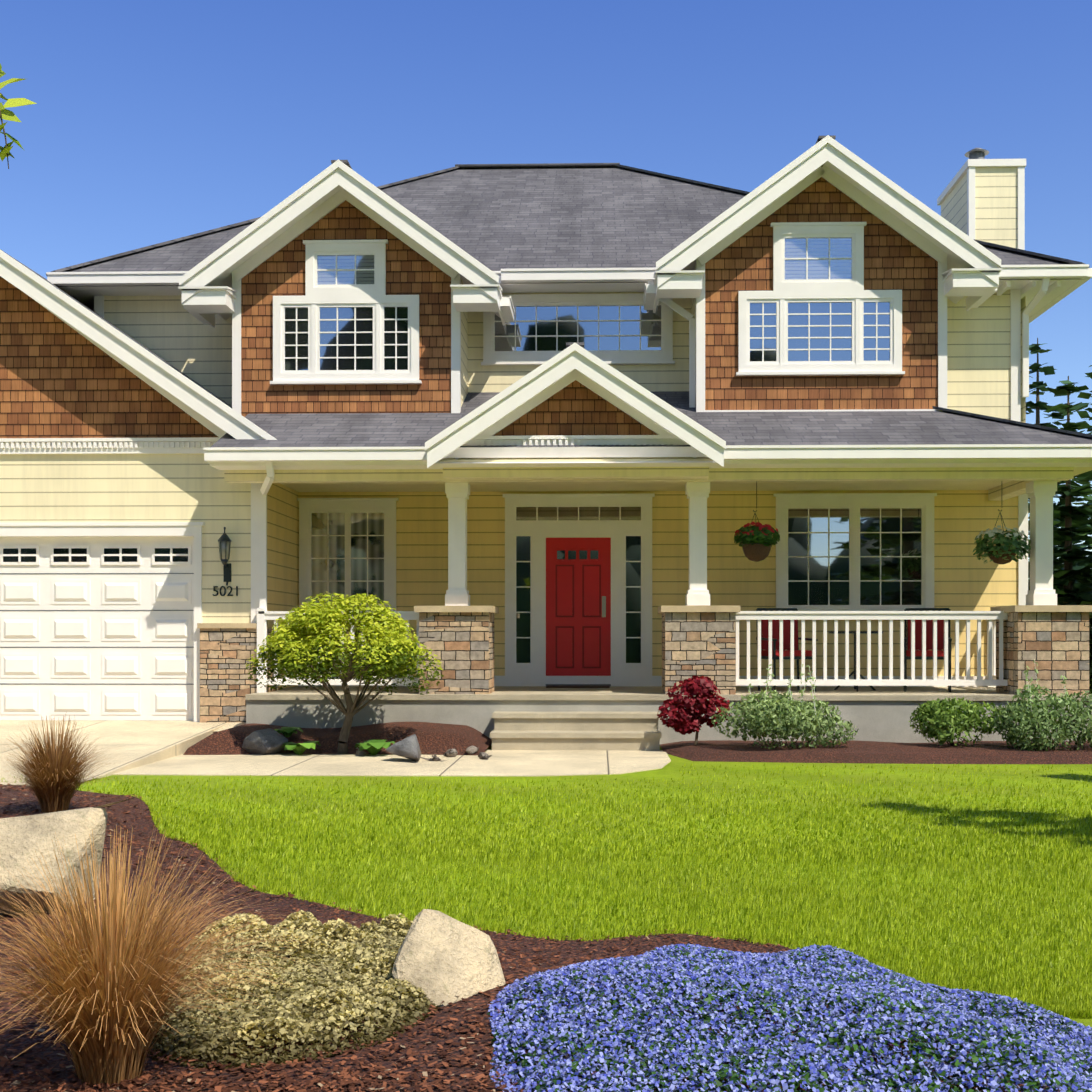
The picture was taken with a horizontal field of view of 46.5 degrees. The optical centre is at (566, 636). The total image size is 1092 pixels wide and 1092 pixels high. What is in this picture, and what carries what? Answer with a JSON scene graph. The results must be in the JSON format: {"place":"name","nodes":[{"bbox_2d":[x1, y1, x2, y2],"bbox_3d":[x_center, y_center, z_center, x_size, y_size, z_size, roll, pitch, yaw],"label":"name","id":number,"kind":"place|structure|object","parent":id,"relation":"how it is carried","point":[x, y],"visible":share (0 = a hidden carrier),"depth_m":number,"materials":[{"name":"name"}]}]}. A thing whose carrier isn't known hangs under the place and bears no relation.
{"place":"outdoors","nodes":[
{"label":"outdoors","id":0,"kind":"place"},
{"bbox_2d":[0,63,36,168],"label":"tree leaves","id":1,"kind":"object","parent":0,"point":[6,114],"visible":1,"depth_m":3.02,"materials":[{"name":"green plant"}]},
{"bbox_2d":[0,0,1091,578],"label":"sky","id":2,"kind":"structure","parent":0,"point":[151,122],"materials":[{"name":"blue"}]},
{"bbox_2d":[0,746,1091,1075],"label":"ground","id":3,"kind":"structure","parent":0,"point":[674,768],"depth_m":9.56,"materials":[{"name":"green plant"}]},
{"bbox_2d":[0,720,670,785],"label":"walkway","id":4,"kind":"structure","parent":3,"relation":"on","point":[159,748],"depth_m":12.60,"materials":[{"name":"beige concrete"}]},
{"bbox_2d":[356,748,366,755],"bbox_3d":[-2.143,1.188,13.202,0.126,0.097,0.133,0,0,-30],"label":"rock","id":5,"kind":"object","parent":4,"relation":"on","point":[360,753],"visible":0.77,"depth_m":13.15,"materials":[{"name":"grey stone"}]},
{"bbox_2d":[385,734,420,760],"bbox_3d":[-1.568,1.102,12.615,0.401,0.270,0.362,0,0,20],"label":"dark rock","id":6,"kind":"object","parent":4,"relation":"on","point":[408,747],"visible":0.94,"depth_m":12.48,"materials":[{"name":"grey stone"}]},
{"bbox_2d":[420,754,442,761],"bbox_3d":[-1.326,1.194,12.594,0.293,0.085,0.147,0,0,17],"label":"rock","id":7,"kind":"object","parent":4,"relation":"on","point":[435,758],"visible":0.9,"depth_m":12.58,"materials":[{"name":"grey stone"}]},
{"bbox_2d":[443,749,457,756],"bbox_3d":[-1.187,1.190,13.011,0.150,0.093,0.139,0,0,1],"label":"rock","id":8,"kind":"object","parent":4,"relation":"on","point":[451,753],"visible":0.94,"depth_m":12.98,"materials":[{"name":"grey stone"}]},
{"bbox_2d":[478,752,491,759],"bbox_3d":[-0.837,1.194,12.757,0.127,0.086,0.166,0,0,30],"label":"rock","id":9,"kind":"object","parent":4,"relation":"on","point":[483,756],"visible":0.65,"depth_m":12.76,"materials":[{"name":"grey stone"}]},
{"bbox_2d":[0,783,1060,1091],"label":"mulch bed","id":10,"kind":"object","parent":3,"relation":"on","point":[480,1001],"visible":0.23,"depth_m":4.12,"materials":[{"name":"brown wood"}]},
{"bbox_2d":[0,797,136,914],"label":"rock","id":11,"kind":"object","parent":10,"relation":"on","point":[23,839],"visible":0.67,"depth_m":4.93,"materials":[{"name":"beige stone"}]},
{"bbox_2d":[0,715,136,812],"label":"sedge","id":12,"kind":"object","parent":10,"relation":"on","point":[54,776],"visible":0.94,"depth_m":7.63,"materials":[{"name":"brown plant"}]},
{"bbox_2d":[0,818,334,1086],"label":"sedge","id":13,"kind":"object","parent":10,"relation":"on","point":[110,1007],"visible":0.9,"depth_m":3.02,"materials":[{"name":"brown plant"}]},
{"bbox_2d":[146,910,440,1069],"bbox_3d":[-0.827,1.038,3.951,1.007,0.207,1.610,0,0,1],"label":"heather cover","id":14,"kind":"object","parent":10,"relation":"on","point":[367,957],"visible":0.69,"depth_m":3.59,"materials":[{"name":"beige plant"}]},
{"bbox_2d":[357,913,412,937],"bbox_3d":[-0.591,1.127,4.851,0.450,0.182,0.654,0,0,1],"label":"heather cover","id":15,"kind":"object","parent":10,"relation":"on","point":[394,925],"visible":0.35,"depth_m":4.73,"materials":[{"name":"yellow plant"}]},
{"bbox_2d":[392,909,505,1008],"bbox_3d":[-0.357,1.000,3.818,0.347,0.335,0.354,0,0,1],"label":"rock","id":16,"kind":"object","parent":10,"relation":"on","point":[441,957],"visible":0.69,"depth_m":3.82,"materials":[{"name":"beige stone"}]},
{"bbox_2d":[487,944,1091,1091],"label":"blue lobelia","id":17,"kind":"object","parent":10,"relation":"on","point":[903,1000],"visible":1,"depth_m":3.28,"materials":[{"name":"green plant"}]},
{"bbox_2d":[0,135,1091,750],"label":"house","id":18,"kind":"structure","parent":3,"relation":"on","point":[512,443],"depth_m":15.73,"materials":[{"name":"yellow wood"}]},
{"bbox_2d":[218,527,230,585],"bbox_3d":[-4.031,-0.957,15.035,0.144,0.692,0.200,0,0,1],"label":"coach lantern","id":19,"kind":"object","parent":18,"relation":"attached to","point":[224,540],"visible":1,"depth_m":14.99,"materials":[{"name":"metal"}]},
{"bbox_2d":[213,586,237,595],"bbox_3d":[-4.054,-0.546,15.123,0.298,0.119,0.012,0,0,1],"label":"house number","id":20,"kind":"object","parent":18,"relation":"attached to","point":[221,587],"visible":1,"depth_m":15.12,"materials":[{"name":"black metal"}]},
{"bbox_2d":[734,482,779,561],"bbox_3d":[2.247,-1.389,14.957,0.561,1.007,0.521,0,0,1],"label":"hanging flower basket","id":21,"kind":"object","parent":18,"relation":"hanging from","point":[757,541],"visible":1,"depth_m":14.83,"materials":[{"name":"plant"}]},
{"bbox_2d":[756,608,817,691],"bbox_3d":[2.681,0.150,15.526,0.565,1.016,0.596,0,0,-13],"label":"porch chair","id":22,"kind":"object","parent":18,"relation":"on","point":[775,641],"visible":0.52,"depth_m":15.68,"materials":[{"name":"metal"}]},
{"bbox_2d":[828,631,882,691],"bbox_3d":[3.539,0.298,15.557,0.660,0.732,0.660,0,0,1],"label":"table","id":23,"kind":"object","parent":18,"relation":"on","point":[854,633],"visible":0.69,"depth_m":15.54,"materials":[{"name":"metal"}]},
{"bbox_2d":[903,608,951,691],"bbox_3d":[4.394,0.150,15.482,0.565,1.016,0.596,0,0,16],"label":"porch chair","id":24,"kind":"object","parent":18,"relation":"on","point":[929,639],"visible":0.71,"depth_m":15.63,"materials":[{"name":"metal"}]},
{"bbox_2d":[973,509,1030,563],"bbox_3d":[5.102,-1.372,14.883,0.670,1.043,0.631,0,0,1],"label":"hanging flower basket","id":25,"kind":"object","parent":18,"relation":"hanging from","point":[1007,550],"visible":1,"depth_m":14.75,"materials":[{"name":"plant"}]},
{"bbox_2d":[183,722,1091,763],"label":"house mulch beds","id":26,"kind":"object","parent":3,"relation":"on","point":[437,738],"depth_m":13.39,"materials":[{"name":"brown soil"}]},
{"bbox_2d":[242,728,287,754],"bbox_3d":[-3.167,1.103,13.360,0.381,0.268,0.353,0,0,44],"label":"dark rock","id":27,"kind":"object","parent":26,"relation":"on","point":[267,741],"visible":0.88,"depth_m":13.28,"materials":[{"name":"grey stone"}]},
{"bbox_2d":[274,727,302,736],"bbox_3d":[-2.995,1.032,13.759,0.314,0.101,0.343,0,0,1],"label":"hosta","id":28,"kind":"object","parent":26,"relation":"on","point":[287,731],"visible":0.9,"depth_m":13.72,"materials":[{"name":"green plant"}]},
{"bbox_2d":[281,741,320,754],"bbox_3d":[-2.797,1.163,13.281,0.402,0.135,0.394,0,0,1],"label":"hosta","id":29,"kind":"object","parent":26,"relation":"on","point":[299,748],"visible":0.9,"depth_m":13.22,"materials":[{"name":"green plant"}]},
{"bbox_2d":[246,593,444,753],"bbox_3d":[-2.340,0.391,13.481,1.787,1.740,1.868,0,0,-40],"label":"green maple","id":30,"kind":"object","parent":26,"relation":"on","point":[383,654],"visible":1,"depth_m":13.19,"materials":[{"name":"green plant"}]},
{"bbox_2d":[354,740,394,754],"bbox_3d":[-1.992,1.157,13.233,0.414,0.148,0.499,0,0,-38],"label":"hosta","id":31,"kind":"object","parent":26,"relation":"on","point":[373,747],"visible":0.85,"depth_m":13.16,"materials":[{"name":"green plant"}]},
{"bbox_2d":[466,746,478,754],"bbox_3d":[-0.999,1.185,13.265,0.155,0.103,0.115,0,0,-38],"label":"rock","id":32,"kind":"object","parent":26,"relation":"on","point":[472,750],"visible":0.88,"depth_m":13.22,"materials":[{"name":"beige stone"}]},
{"bbox_2d":[657,675,731,745],"bbox_3d":[1.380,0.805,13.682,0.785,0.808,0.599,0,0,-41],"label":"red maple shrub","id":33,"kind":"object","parent":26,"relation":"on","point":[683,713],"visible":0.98,"depth_m":13.54,"materials":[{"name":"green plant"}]},
{"bbox_2d":[712,664,857,748],"bbox_3d":[2.291,0.761,13.419,1.443,0.962,0.912,0,0,-26],"label":"lavender shrub","id":34,"kind":"object","parent":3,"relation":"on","point":[778,714],"visible":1,"depth_m":13.29,"materials":[{"name":"green plant"}]},
{"bbox_2d":[909,697,1004,745],"bbox_3d":[4.144,0.938,13.575,0.881,0.607,0.794,0,0,-17],"label":"lavender shrub","id":35,"kind":"object","parent":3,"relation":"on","point":[947,718],"visible":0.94,"depth_m":13.42,"materials":[{"name":"green plant"}]},
{"bbox_2d":[990,659,1091,750],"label":"lavender shrub","id":36,"kind":"object","parent":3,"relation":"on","point":[1030,718],"visible":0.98,"depth_m":13.15,"materials":[{"name":"green plant"}]},
{"bbox_2d":[1026,338,1091,692],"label":"conifer","id":37,"kind":"object","parent":3,"relation":"on","point":[1038,405],"visible":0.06,"depth_m":26.07,"materials":[{"name":"green plant"}]},
{"bbox_2d":[1028,376,1091,671],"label":"conifer","id":38,"kind":"object","parent":3,"relation":"on","point":[1069,517],"visible":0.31,"depth_m":21.09,"materials":[{"name":"green plant"}]},
{"bbox_2d":[1053,365,1091,627],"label":"conifer","id":39,"kind":"object","parent":3,"relation":"on","point":[1084,414],"visible":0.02,"depth_m":29.69,"materials":[{"name":"green plant"}]},
{"bbox_2d":[1078,716,1091,743],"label":"lavender shrub","id":40,"kind":"object","parent":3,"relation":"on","point":[1088,732],"visible":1,"depth_m":13.00,"materials":[{"name":"green plant"}]},
{"bbox_2d":[1079,600,1091,693],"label":"conifer","id":41,"kind":"object","parent":3,"relation":"on","point":[1090,642],"visible":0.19,"depth_m":19.34,"materials":[{"name":"green plant"}]},
{"bbox_2d":[1079,588,1091,675],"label":"conifer","id":42,"kind":"object","parent":3,"relation":"on","point":[1087,589],"visible":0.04,"depth_m":23.78,"materials":[{"name":"green plant"}]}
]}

